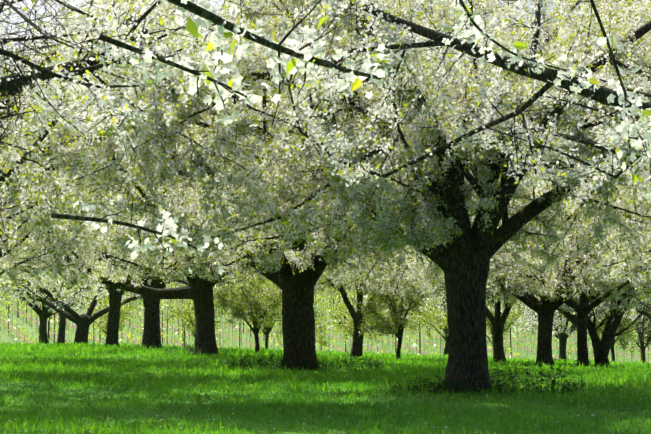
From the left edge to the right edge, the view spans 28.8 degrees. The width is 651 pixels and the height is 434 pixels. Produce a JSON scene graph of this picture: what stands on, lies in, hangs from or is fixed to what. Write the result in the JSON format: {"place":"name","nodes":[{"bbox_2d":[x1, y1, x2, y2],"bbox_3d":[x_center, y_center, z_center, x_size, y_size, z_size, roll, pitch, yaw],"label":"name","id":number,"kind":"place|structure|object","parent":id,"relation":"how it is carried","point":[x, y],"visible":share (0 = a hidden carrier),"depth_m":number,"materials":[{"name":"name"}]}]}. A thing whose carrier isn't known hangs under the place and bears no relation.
{"place":"outdoors","nodes":[
{"label":"outdoors","id":0,"kind":"place"},
{"bbox_2d":[0,0,648,275],"label":"sky","id":1,"kind":"structure","parent":0,"point":[29,2],"materials":[{"name":"white"}]},
{"bbox_2d":[0,339,650,433],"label":"grass","id":2,"kind":"structure","parent":0,"point":[619,372],"depth_m":18.41,"materials":[{"name":"green plant"}]},
{"bbox_2d":[0,277,650,433],"bbox_3d":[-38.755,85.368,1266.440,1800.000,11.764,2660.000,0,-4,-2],"label":"ground","id":3,"kind":"structure","parent":0,"point":[6,338],"depth_m":19.59,"materials":[{"name":"green plant"}]},
{"bbox_2d":[0,253,106,343],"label":"cherry tree","id":4,"kind":"object","parent":3,"relation":"on","point":[44,314],"visible":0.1,"depth_m":72.98,"materials":[{"name":"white plant"}]},
{"bbox_2d":[7,237,130,342],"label":"cherry tree","id":5,"kind":"object","parent":3,"relation":"on","point":[62,326],"visible":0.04,"depth_m":65.13,"materials":[{"name":"white plant"}]},
{"bbox_2d":[0,40,141,289],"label":"cherry tree","id":6,"kind":"object","parent":3,"relation":"on","point":[35,259],"visible":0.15,"depth_m":30.68,"materials":[{"name":"white plant"}]},
{"bbox_2d":[0,0,177,273],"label":"cherry tree","id":7,"kind":"object","parent":3,"relation":"on","point":[8,254],"visible":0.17,"depth_m":24.00,"materials":[{"name":"white plant"}]},
{"bbox_2d":[0,239,188,344],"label":"cherry tree","id":8,"kind":"object","parent":3,"relation":"on","point":[83,322],"visible":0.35,"depth_m":57.21,"materials":[{"name":"white plant"}]},
{"bbox_2d":[94,296,135,336],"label":"young tree","id":9,"kind":"object","parent":3,"relation":"on","point":[124,311],"visible":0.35,"depth_m":83.02,"materials":[{"name":"green plant"}]},
{"bbox_2d":[1,201,236,346],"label":"cherry tree","id":10,"kind":"object","parent":3,"relation":"on","point":[114,295],"visible":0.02,"depth_m":49.77,"materials":[{"name":"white plant"}]},
{"bbox_2d":[0,0,254,159],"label":"cherry tree","id":11,"kind":"object","parent":3,"relation":"on","point":[63,73],"visible":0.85,"depth_m":11.34,"materials":[{"name":"white plant"}]},
{"bbox_2d":[5,117,285,347],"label":"cherry tree","id":12,"kind":"object","parent":3,"relation":"on","point":[151,323],"visible":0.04,"depth_m":41.84,"materials":[{"name":"white plant"}]},
{"bbox_2d":[142,304,161,348],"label":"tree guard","id":13,"kind":"object","parent":3,"relation":"on","point":[160,322],"visible":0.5,"depth_m":42.03,"materials":[{"name":"metal"}]},
{"bbox_2d":[0,0,366,272],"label":"cherry tree","id":14,"kind":"object","parent":3,"relation":"on","point":[25,142],"visible":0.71,"depth_m":16.68,"materials":[{"name":"white plant"}]},
{"bbox_2d":[163,342,210,355],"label":"nettles","id":15,"kind":"object","parent":3,"relation":"on","point":[190,350],"visible":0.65,"depth_m":34.03,"materials":[{"name":"green plant"}]},
{"bbox_2d":[160,288,224,345],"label":"young tree","id":16,"kind":"object","parent":3,"relation":"on","point":[185,315],"visible":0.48,"depth_m":77.46,"materials":[{"name":"green plant"}]},
{"bbox_2d":[0,116,386,356],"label":"cherry tree","id":17,"kind":"object","parent":3,"relation":"on","point":[198,289],"visible":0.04,"depth_m":34.03,"materials":[{"name":"white plant"}]},
{"bbox_2d":[196,303,221,352],"bbox_3d":[-3.169,2.879,34.308,0.765,1.752,0.765,0,-4,-2],"label":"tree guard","id":18,"kind":"object","parent":3,"relation":"on","point":[203,322],"visible":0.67,"depth_m":34.05,"materials":[{"name":"metal"}]},
{"bbox_2d":[213,273,281,352],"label":"young tree","id":19,"kind":"object","parent":3,"relation":"on","point":[236,309],"visible":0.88,"depth_m":40.51,"materials":[{"name":"green plant"}]},
{"bbox_2d":[235,277,281,349],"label":"young tree","id":20,"kind":"object","parent":3,"relation":"on","point":[267,332],"visible":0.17,"depth_m":65.46,"materials":[{"name":"green plant"}]},
{"bbox_2d":[29,0,497,370],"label":"cherry tree","id":21,"kind":"object","parent":3,"relation":"on","point":[298,277],"visible":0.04,"depth_m":26.36,"materials":[{"name":"white plant"}]},
{"bbox_2d":[226,348,309,369],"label":"nettles","id":22,"kind":"object","parent":3,"relation":"on","point":[250,362],"visible":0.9,"depth_m":26.23,"materials":[{"name":"green plant"}]},
{"bbox_2d":[277,286,318,367],"bbox_3d":[-0.596,2.324,26.604,0.948,1.752,0.948,0,-4,-2],"label":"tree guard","id":23,"kind":"object","parent":3,"relation":"on","point":[291,318],"visible":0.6,"depth_m":26.38,"materials":[{"name":"metal"}]},
{"bbox_2d":[271,299,333,348],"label":"young tree","id":24,"kind":"object","parent":3,"relation":"on","point":[319,330],"visible":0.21,"depth_m":83.56,"materials":[{"name":"green plant"}]},
{"bbox_2d":[0,270,650,362],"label":"young orchard","id":25,"kind":"object","parent":3,"relation":"on","point":[332,298],"visible":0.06,"depth_m":125.25,"materials":[{"name":"green plant"}]},
{"bbox_2d":[26,0,650,393],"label":"cherry tree","id":26,"kind":"object","parent":3,"relation":"on","point":[442,192],"visible":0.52,"depth_m":18.04,"materials":[{"name":"white plant"}]},
{"bbox_2d":[297,354,384,370],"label":"nettles","id":27,"kind":"object","parent":3,"relation":"on","point":[345,362],"visible":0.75,"depth_m":26.23,"materials":[{"name":"green plant"}]},
{"bbox_2d":[260,171,432,357],"bbox_3d":[0.849,1.190,39.695,6.299,6.791,7.451,0,-4,-2],"label":"cherry tree","id":28,"kind":"object","parent":3,"relation":"on","point":[359,288],"visible":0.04,"depth_m":39.62,"materials":[{"name":"white plant"}]},
{"bbox_2d":[51,0,650,274],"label":"twigs","id":29,"kind":"object","parent":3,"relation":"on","point":[299,56],"visible":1,"depth_m":3.82,"materials":[{"name":"white plant"}]},
{"bbox_2d":[317,283,391,343],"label":"young tree","id":30,"kind":"object","parent":3,"relation":"on","point":[343,323],"visible":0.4,"depth_m":71.69,"materials":[{"name":"green plant"}]},
{"bbox_2d":[350,273,428,358],"bbox_3d":[1.972,2.986,39.133,2.455,3.099,2.938,0,-4,-2],"label":"young tree","id":31,"kind":"object","parent":3,"relation":"on","point":[399,324],"visible":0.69,"depth_m":38.74,"materials":[{"name":"green plant"}]},
{"bbox_2d":[390,373,463,392],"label":"nettles","id":32,"kind":"object","parent":3,"relation":"on","point":[431,384],"visible":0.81,"depth_m":18.29,"materials":[{"name":"green plant"}]},
{"bbox_2d":[407,299,447,355],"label":"young tree","id":33,"kind":"object","parent":3,"relation":"on","point":[434,315],"visible":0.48,"depth_m":63.65,"materials":[{"name":"green plant"}]},
{"bbox_2d":[363,276,534,353],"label":"cherry tree","id":34,"kind":"object","parent":3,"relation":"on","point":[437,303],"visible":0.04,"depth_m":72.54,"materials":[{"name":"white plant"}]},
{"bbox_2d":[265,0,650,210],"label":"cherry tree","id":35,"kind":"object","parent":3,"relation":"on","point":[601,94],"visible":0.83,"depth_m":12.32,"materials":[{"name":"white plant"}]},
{"bbox_2d":[436,271,490,388],"bbox_3d":[2.042,1.694,18.806,0.842,1.752,0.841,0,-4,-2],"label":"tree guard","id":36,"kind":"object","parent":3,"relation":"on","point":[474,306],"visible":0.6,"depth_m":18.54,"materials":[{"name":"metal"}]},
{"bbox_2d":[394,177,550,361],"bbox_3d":[5.515,1.530,40.253,7.069,6.443,7.771,0,-4,-2],"label":"cherry tree","id":37,"kind":"object","parent":3,"relation":"on","point":[497,321],"depth_m":39.74,"materials":[{"name":"plant"}]},
{"bbox_2d":[486,301,525,345],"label":"young tree","id":38,"kind":"object","parent":3,"relation":"on","point":[509,319],"visible":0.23,"depth_m":69.33,"materials":[{"name":"green plant"}]},
{"bbox_2d":[362,111,650,365],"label":"cherry tree","id":39,"kind":"object","parent":3,"relation":"on","point":[543,309],"visible":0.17,"depth_m":35.76,"materials":[{"name":"white plant"}]},
{"bbox_2d":[436,360,585,394],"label":"nettles","id":40,"kind":"object","parent":3,"relation":"on","point":[515,383],"visible":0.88,"depth_m":18.41,"materials":[{"name":"green plant"}]},
{"bbox_2d":[423,125,650,366],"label":"cherry tree","id":41,"kind":"object","parent":3,"relation":"on","point":[583,308],"visible":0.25,"depth_m":34.38,"materials":[{"name":"white plant"}]},
{"bbox_2d":[536,357,594,367],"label":"nettles","id":42,"kind":"object","parent":3,"relation":"on","point":[577,361],"visible":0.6,"depth_m":35.71,"materials":[{"name":"green plant"}]},
{"bbox_2d":[486,277,650,328],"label":"cherry tree","id":43,"kind":"object","parent":3,"relation":"on","point":[573,321],"visible":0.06,"depth_m":60.26,"materials":[{"name":"white plant"}]},
{"bbox_2d":[511,302,641,359],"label":"cherry tree","id":44,"kind":"object","parent":3,"relation":"on","point":[564,333],"visible":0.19,"depth_m":79.79,"materials":[{"name":"white plant"}]},
{"bbox_2d":[521,13,650,290],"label":"cherry tree","id":45,"kind":"object","parent":3,"relation":"on","point":[618,275],"visible":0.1,"depth_m":26.07,"materials":[{"name":"white plant"}]},
{"bbox_2d":[528,175,650,367],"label":"cherry tree","id":46,"kind":"object","parent":3,"relation":"on","point":[617,307],"visible":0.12,"depth_m":37.76,"materials":[{"name":"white plant"}]},
{"bbox_2d":[565,277,650,328],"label":"cherry tree","id":47,"kind":"object","parent":3,"relation":"on","point":[648,314],"depth_m":67.05,"materials":[{"name":"white plant"}]},
{"bbox_2d":[575,300,647,361],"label":"young tree","id":48,"kind":"object","parent":3,"relation":"on","point":[623,337],"visible":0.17,"depth_m":61.58,"materials":[{"name":"green plant"}]},
{"bbox_2d":[607,0,649,196],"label":"cherry tree","id":49,"kind":"object","parent":3,"relation":"on","point":[629,118],"depth_m":21.00,"materials":[{"name":"white plant"}]},
{"bbox_2d":[616,296,650,362],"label":"young tree","id":50,"kind":"object","parent":3,"relation":"on","point":[641,342],"visible":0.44,"depth_m":68.84,"materials":[{"name":"green plant"}]}
]}

